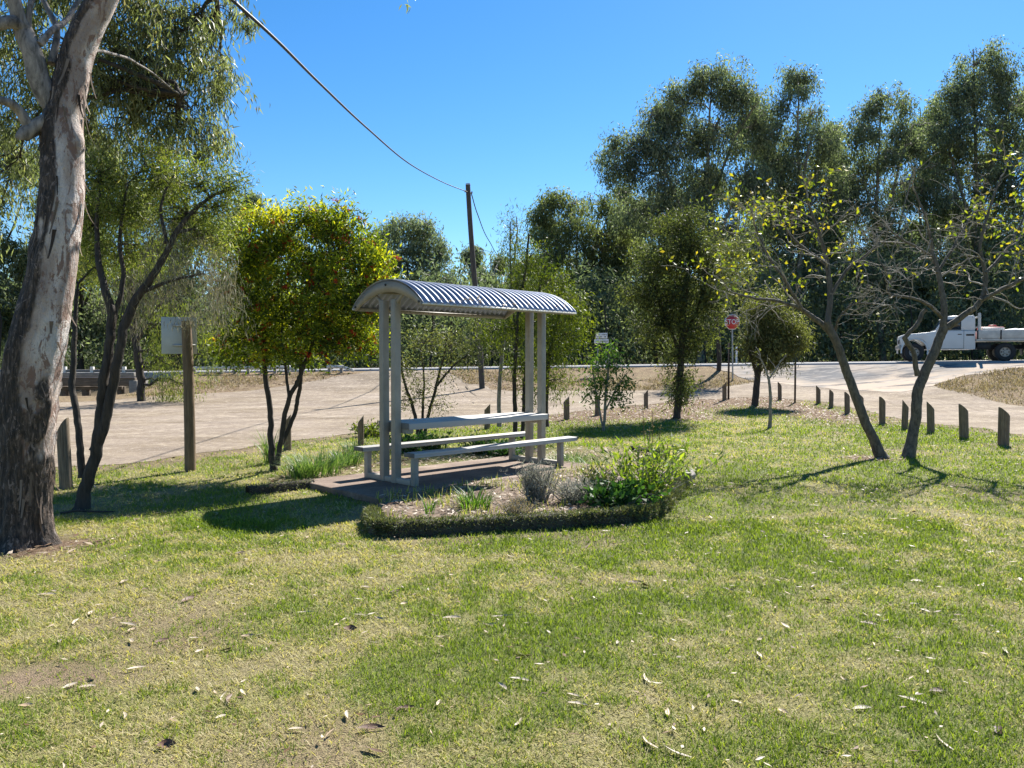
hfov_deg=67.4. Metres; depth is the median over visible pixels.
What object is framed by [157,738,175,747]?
fallen leaf
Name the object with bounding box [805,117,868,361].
gum tree
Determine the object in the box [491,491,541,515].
lavender bush
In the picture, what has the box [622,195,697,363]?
gum tree
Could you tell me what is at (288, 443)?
bollard
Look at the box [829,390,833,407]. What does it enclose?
bollard
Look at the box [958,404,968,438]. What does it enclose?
bollard
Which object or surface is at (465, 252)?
gum tree
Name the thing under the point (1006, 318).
woodland undergrowth
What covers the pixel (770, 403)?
bare sapling
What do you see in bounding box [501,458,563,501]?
lavender bush
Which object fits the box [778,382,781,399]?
bollard
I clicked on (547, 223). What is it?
gum tree
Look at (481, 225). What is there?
overhead wire
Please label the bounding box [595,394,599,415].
bollard
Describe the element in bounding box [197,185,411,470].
bottlebrush tree
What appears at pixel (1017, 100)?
gum tree
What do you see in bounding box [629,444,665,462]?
clump
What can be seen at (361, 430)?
bollard
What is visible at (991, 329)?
storage box
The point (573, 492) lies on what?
lavender bush
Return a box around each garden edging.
[245,478,314,494]
[358,502,653,537]
[642,471,693,519]
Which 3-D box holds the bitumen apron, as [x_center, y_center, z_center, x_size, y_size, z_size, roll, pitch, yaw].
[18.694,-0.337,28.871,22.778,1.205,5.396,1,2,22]
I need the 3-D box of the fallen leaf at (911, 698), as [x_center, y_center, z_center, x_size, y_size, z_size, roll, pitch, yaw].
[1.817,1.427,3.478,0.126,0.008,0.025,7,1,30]
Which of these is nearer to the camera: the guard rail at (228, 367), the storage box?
the storage box
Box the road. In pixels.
[62,360,1023,381]
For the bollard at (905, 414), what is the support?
on the ground at (16, 675)
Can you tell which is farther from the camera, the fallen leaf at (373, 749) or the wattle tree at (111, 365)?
the wattle tree at (111, 365)
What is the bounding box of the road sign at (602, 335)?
[594,333,608,369]
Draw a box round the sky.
[0,0,1023,360]
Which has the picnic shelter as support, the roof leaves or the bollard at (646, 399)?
the roof leaves
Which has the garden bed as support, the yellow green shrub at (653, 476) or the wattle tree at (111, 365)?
the yellow green shrub at (653, 476)
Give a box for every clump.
[265,454,333,479]
[274,444,353,477]
[315,442,363,466]
[336,437,374,451]
[546,454,581,461]
[552,448,591,462]
[566,454,610,464]
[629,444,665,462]
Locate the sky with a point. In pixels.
(506, 99)
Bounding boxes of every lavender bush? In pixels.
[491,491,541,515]
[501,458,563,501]
[536,474,628,504]
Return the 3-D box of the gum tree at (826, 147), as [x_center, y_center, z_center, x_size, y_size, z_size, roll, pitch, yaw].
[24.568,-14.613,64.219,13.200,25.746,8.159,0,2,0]
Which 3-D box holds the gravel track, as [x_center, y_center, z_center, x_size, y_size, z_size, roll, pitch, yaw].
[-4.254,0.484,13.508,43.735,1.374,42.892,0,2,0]
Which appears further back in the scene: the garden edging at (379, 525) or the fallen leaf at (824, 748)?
the garden edging at (379, 525)
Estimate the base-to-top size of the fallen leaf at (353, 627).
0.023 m
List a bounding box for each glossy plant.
[576,462,618,485]
[576,472,672,507]
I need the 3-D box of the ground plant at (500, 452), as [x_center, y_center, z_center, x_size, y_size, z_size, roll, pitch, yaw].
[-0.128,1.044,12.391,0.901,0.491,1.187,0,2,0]
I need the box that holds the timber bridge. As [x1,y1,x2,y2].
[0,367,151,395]
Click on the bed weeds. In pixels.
(459, 485)
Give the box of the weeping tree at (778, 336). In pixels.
[732,282,820,405]
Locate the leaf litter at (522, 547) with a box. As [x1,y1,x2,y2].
[0,371,1023,767]
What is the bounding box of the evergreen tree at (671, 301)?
[611,199,747,418]
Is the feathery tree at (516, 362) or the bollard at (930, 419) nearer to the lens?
the feathery tree at (516, 362)
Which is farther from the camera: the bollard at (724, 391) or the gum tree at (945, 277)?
the gum tree at (945, 277)
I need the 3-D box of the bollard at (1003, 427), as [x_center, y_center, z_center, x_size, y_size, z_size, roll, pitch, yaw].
[9.084,0.830,14.177,0.189,0.813,0.189,0,3,6]
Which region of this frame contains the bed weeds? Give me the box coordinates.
[370,460,680,520]
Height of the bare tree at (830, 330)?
4.758 m
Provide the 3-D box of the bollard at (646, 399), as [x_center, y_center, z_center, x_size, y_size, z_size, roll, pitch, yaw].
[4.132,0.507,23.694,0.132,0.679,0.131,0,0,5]
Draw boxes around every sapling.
[446,198,531,426]
[576,338,642,430]
[752,347,785,427]
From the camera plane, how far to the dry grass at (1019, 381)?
30.45 m
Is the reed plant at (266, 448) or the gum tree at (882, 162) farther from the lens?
the gum tree at (882, 162)
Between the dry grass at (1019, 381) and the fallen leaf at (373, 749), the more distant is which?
the dry grass at (1019, 381)
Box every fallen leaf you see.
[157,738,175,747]
[182,596,196,600]
[343,625,356,629]
[357,723,384,728]
[364,745,382,751]
[397,705,413,707]
[510,677,531,680]
[570,701,587,704]
[664,745,690,756]
[812,745,840,753]
[852,705,870,708]
[899,695,926,703]
[929,687,947,690]
[993,726,1002,733]
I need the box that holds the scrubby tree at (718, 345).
[680,225,762,370]
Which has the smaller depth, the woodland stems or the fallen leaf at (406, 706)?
the fallen leaf at (406, 706)
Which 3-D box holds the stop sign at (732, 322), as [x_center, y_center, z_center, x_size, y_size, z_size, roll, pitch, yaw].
[9.112,-1.458,31.853,0.615,2.833,0.081,0,2,0]
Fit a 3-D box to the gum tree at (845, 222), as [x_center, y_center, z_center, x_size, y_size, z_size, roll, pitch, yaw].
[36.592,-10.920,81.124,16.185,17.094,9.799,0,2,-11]
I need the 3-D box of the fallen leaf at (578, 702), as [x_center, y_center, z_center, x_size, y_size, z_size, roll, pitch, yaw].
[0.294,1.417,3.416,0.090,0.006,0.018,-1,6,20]
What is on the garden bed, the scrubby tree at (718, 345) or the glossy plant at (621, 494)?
the glossy plant at (621, 494)
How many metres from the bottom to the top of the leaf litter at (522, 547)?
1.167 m
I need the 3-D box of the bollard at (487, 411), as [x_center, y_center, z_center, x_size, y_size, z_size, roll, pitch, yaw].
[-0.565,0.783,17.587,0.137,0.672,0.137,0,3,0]
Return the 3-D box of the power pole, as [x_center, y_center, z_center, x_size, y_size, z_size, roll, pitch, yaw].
[-1.459,-3.828,30.658,0.822,8.330,0.320,0,2,15]
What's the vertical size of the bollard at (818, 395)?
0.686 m
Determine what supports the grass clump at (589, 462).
on the ground at (16, 675)
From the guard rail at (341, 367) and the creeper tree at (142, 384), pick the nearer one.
the creeper tree at (142, 384)
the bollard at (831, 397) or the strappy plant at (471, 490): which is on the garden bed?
the strappy plant at (471, 490)
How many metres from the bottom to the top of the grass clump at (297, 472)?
0.333 m
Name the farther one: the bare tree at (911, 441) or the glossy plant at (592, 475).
the bare tree at (911, 441)
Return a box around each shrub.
[389,318,492,436]
[580,432,730,499]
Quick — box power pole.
[464,183,484,388]
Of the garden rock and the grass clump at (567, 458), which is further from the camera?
the grass clump at (567, 458)
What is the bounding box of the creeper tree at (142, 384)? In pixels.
[19,169,226,402]
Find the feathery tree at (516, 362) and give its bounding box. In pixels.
[466,208,602,438]
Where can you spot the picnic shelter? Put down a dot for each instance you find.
(395, 298)
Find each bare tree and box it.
[659,165,922,458]
[838,125,1023,458]
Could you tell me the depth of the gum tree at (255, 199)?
76.51 m
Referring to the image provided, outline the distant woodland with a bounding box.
[0,268,1022,366]
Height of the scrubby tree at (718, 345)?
6.595 m
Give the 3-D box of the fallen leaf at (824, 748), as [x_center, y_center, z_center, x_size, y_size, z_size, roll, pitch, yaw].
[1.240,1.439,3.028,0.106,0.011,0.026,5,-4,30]
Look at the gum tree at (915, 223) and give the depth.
75.38 m
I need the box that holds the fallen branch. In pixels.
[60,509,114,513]
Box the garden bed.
[378,463,675,519]
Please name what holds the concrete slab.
on the ground at (16, 675)
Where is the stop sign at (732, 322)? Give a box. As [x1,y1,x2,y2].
[725,315,739,378]
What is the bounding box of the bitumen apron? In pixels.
[711,363,1023,391]
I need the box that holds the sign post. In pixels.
[161,317,196,471]
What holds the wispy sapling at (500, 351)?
on the ground at (16, 675)
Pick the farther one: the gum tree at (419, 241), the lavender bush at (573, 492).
the gum tree at (419, 241)
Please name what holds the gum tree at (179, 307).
on the ground at (16, 675)
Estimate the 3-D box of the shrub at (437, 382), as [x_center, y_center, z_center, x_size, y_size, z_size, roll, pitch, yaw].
[-1.354,-0.077,14.030,2.017,2.230,1.132,0,2,0]
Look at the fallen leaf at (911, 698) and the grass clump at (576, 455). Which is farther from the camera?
the grass clump at (576, 455)
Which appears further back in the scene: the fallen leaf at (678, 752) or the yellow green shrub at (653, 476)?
the yellow green shrub at (653, 476)
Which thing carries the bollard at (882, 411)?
on the ground at (16, 675)
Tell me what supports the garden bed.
on the ground at (16, 675)
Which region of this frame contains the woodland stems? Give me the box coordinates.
[0,266,1000,370]
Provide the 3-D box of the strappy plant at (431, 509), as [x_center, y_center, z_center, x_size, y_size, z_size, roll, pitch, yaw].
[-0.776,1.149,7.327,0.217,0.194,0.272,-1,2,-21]
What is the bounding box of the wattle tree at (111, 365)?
[68,124,265,509]
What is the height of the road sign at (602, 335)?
1.771 m
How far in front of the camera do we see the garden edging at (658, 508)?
8.19 m
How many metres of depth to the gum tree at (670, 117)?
60.49 m
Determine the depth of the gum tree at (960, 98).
67.94 m
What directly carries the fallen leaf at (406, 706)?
on the ground at (16, 675)
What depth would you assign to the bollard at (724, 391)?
26.31 m
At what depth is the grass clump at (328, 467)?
10.46 m
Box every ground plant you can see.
[346,418,379,437]
[389,432,447,452]
[403,430,453,450]
[457,429,504,454]
[479,436,524,457]
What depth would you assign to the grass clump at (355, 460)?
11.41 m
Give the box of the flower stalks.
[641,406,668,480]
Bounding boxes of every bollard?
[57,418,72,489]
[283,415,291,450]
[358,415,363,444]
[484,404,489,428]
[563,396,569,419]
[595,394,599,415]
[644,390,647,408]
[722,382,726,399]
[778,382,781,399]
[816,386,820,403]
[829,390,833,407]
[844,392,849,413]
[879,397,885,423]
[901,400,908,428]
[927,402,934,432]
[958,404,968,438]
[997,407,1009,445]
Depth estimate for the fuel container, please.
33.20 m
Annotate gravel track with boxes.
[54,370,1023,466]
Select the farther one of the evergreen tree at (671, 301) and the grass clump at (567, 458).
the evergreen tree at (671, 301)
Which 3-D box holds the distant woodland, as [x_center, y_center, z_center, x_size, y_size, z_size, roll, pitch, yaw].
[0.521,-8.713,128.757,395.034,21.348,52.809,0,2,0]
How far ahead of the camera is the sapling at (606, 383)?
17.16 m
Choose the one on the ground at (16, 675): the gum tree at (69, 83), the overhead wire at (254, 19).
the gum tree at (69, 83)
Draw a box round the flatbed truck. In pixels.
[895,313,1023,360]
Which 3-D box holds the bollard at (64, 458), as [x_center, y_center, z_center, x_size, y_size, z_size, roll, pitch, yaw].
[-5.436,0.904,9.339,0.145,0.992,0.145,-2,2,7]
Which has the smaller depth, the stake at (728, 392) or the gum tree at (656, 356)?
the stake at (728, 392)
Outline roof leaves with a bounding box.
[438,296,565,307]
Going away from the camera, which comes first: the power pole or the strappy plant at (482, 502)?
the strappy plant at (482, 502)
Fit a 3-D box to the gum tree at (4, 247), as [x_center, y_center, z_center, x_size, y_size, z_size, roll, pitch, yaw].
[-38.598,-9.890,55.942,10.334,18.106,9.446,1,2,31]
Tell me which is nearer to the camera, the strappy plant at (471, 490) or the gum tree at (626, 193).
the strappy plant at (471, 490)
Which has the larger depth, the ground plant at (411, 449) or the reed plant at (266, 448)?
the ground plant at (411, 449)
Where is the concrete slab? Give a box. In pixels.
[310,455,599,504]
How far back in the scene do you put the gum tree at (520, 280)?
78.11 m
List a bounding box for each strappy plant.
[420,495,436,514]
[453,486,502,509]
[460,479,483,503]
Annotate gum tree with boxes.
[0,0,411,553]
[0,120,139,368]
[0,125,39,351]
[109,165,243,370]
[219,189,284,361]
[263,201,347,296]
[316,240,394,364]
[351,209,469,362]
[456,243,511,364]
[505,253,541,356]
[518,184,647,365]
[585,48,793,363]
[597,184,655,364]
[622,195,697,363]
[697,173,813,362]
[724,103,790,320]
[742,56,895,361]
[804,208,902,358]
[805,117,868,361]
[816,80,955,360]
[888,102,969,356]
[899,206,995,360]
[907,35,1023,359]
[1002,84,1023,244]
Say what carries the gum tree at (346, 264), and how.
on the ground at (16, 675)
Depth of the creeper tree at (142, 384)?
26.32 m
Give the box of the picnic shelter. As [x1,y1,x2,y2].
[352,279,577,486]
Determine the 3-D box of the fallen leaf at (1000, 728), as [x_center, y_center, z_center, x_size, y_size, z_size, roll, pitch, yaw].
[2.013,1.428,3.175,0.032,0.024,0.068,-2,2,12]
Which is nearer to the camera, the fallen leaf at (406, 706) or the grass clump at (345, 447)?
the fallen leaf at (406, 706)
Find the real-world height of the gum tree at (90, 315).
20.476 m
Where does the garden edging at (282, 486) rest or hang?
on the ground at (16, 675)
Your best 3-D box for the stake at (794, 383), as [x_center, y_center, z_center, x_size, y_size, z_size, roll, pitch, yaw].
[9.374,-0.056,25.411,0.054,1.355,0.063,0,2,0]
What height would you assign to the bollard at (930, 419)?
0.777 m
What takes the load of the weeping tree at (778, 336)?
on the ground at (16, 675)
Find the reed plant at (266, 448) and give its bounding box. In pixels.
[249,428,293,464]
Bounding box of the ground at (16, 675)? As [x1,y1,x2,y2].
[0,361,1023,767]
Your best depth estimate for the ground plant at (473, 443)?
12.79 m
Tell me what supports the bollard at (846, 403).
on the ground at (16, 675)
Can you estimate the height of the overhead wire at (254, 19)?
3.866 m
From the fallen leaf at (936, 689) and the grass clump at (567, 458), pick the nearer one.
the fallen leaf at (936, 689)
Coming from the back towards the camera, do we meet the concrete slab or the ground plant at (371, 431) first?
the ground plant at (371, 431)
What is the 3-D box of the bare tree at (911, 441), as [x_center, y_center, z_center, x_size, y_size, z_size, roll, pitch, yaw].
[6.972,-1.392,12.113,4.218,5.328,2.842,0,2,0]
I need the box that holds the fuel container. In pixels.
[977,325,1003,329]
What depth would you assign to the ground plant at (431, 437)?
13.30 m
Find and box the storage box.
[981,328,1004,338]
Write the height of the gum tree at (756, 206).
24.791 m
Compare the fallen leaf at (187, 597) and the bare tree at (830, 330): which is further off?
the bare tree at (830, 330)
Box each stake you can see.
[727,343,729,398]
[794,362,795,401]
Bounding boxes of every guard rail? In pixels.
[193,365,298,374]
[327,365,353,372]
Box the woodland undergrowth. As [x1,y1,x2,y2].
[0,214,1023,370]
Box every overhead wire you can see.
[230,0,467,191]
[471,193,532,278]
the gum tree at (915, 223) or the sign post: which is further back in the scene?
the gum tree at (915, 223)
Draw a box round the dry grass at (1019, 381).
[121,365,1023,405]
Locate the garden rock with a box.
[686,469,695,478]
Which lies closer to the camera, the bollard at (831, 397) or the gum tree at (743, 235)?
the bollard at (831, 397)
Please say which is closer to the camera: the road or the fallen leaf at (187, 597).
the fallen leaf at (187, 597)
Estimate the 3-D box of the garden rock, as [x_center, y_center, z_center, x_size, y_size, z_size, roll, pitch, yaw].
[2.360,1.215,10.241,0.184,0.152,0.540,0,2,14]
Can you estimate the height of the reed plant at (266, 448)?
0.604 m
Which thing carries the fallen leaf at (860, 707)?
on the ground at (16, 675)
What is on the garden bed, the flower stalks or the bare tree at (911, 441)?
the flower stalks
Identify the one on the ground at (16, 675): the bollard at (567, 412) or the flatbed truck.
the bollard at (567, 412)

